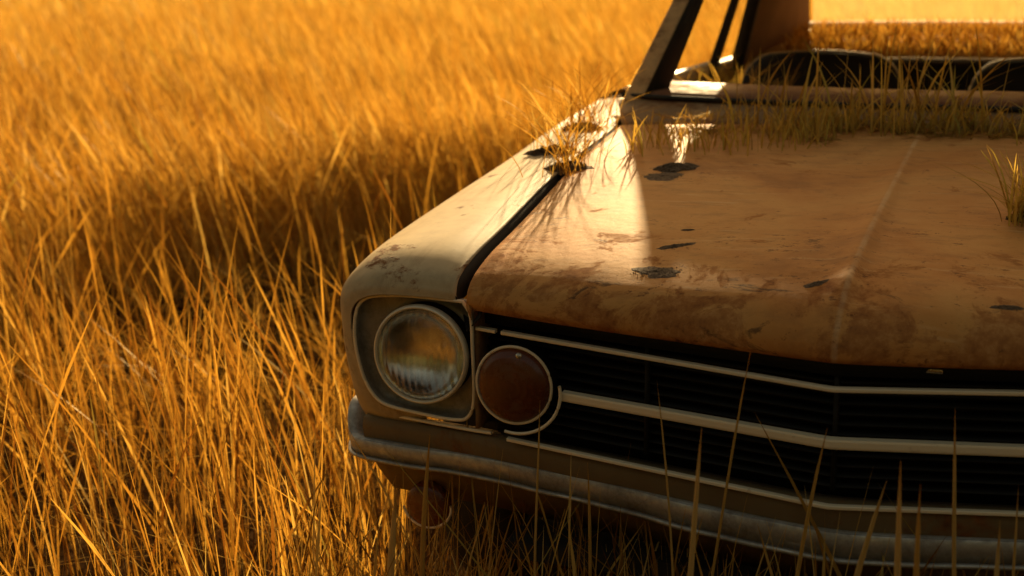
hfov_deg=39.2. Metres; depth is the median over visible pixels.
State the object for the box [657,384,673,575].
grass stalk
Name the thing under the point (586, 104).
grass tuft
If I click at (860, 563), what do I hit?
grass stalk
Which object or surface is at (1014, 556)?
grass stalk
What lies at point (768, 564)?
grass stalk
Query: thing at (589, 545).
grass stalk
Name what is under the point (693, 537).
grass stalk
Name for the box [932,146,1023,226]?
grass tuft
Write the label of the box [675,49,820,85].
grass tuft
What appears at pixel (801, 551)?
grass stalk
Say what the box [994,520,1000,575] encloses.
grass stalk
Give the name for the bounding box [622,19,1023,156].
grass
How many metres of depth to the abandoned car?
2.33 m
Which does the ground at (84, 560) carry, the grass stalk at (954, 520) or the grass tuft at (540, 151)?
the grass stalk at (954, 520)
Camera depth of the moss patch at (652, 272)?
2.26 m
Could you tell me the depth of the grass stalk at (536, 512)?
2.21 m
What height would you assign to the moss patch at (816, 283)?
0.012 m
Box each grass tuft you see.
[452,91,669,177]
[486,51,649,133]
[510,102,609,156]
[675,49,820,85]
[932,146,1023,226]
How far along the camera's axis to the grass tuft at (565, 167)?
2.90 m
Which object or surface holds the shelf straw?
on the abandoned car
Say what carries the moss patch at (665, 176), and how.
on the abandoned car
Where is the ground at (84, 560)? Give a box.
[0,0,1003,575]
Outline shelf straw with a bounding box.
[781,13,1023,56]
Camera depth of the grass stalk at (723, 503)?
2.04 m
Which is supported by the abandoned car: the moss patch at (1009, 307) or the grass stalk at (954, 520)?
the moss patch at (1009, 307)
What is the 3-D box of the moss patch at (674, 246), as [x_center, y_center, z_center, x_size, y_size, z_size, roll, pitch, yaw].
[0.266,-0.069,2.360,0.081,0.011,0.026,-2,13,-6]
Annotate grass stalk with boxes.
[387,490,396,575]
[419,437,429,575]
[533,409,539,575]
[588,472,591,575]
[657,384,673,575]
[688,428,701,575]
[711,356,749,575]
[757,524,773,575]
[795,427,827,575]
[854,480,886,575]
[894,460,901,575]
[913,484,920,575]
[952,418,955,575]
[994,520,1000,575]
[1012,485,1018,575]
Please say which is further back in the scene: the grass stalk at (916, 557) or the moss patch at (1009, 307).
the moss patch at (1009, 307)
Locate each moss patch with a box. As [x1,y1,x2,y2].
[627,265,691,278]
[644,172,683,180]
[653,162,698,171]
[657,242,696,249]
[803,279,828,287]
[989,305,1023,310]
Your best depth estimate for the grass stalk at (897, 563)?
1.77 m
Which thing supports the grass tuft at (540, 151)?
on the abandoned car
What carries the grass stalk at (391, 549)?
on the ground at (84, 560)
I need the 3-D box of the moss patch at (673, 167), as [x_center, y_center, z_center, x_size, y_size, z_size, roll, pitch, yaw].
[0.327,-0.239,2.851,0.109,0.019,0.088,-1,13,-2]
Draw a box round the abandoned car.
[340,0,1023,575]

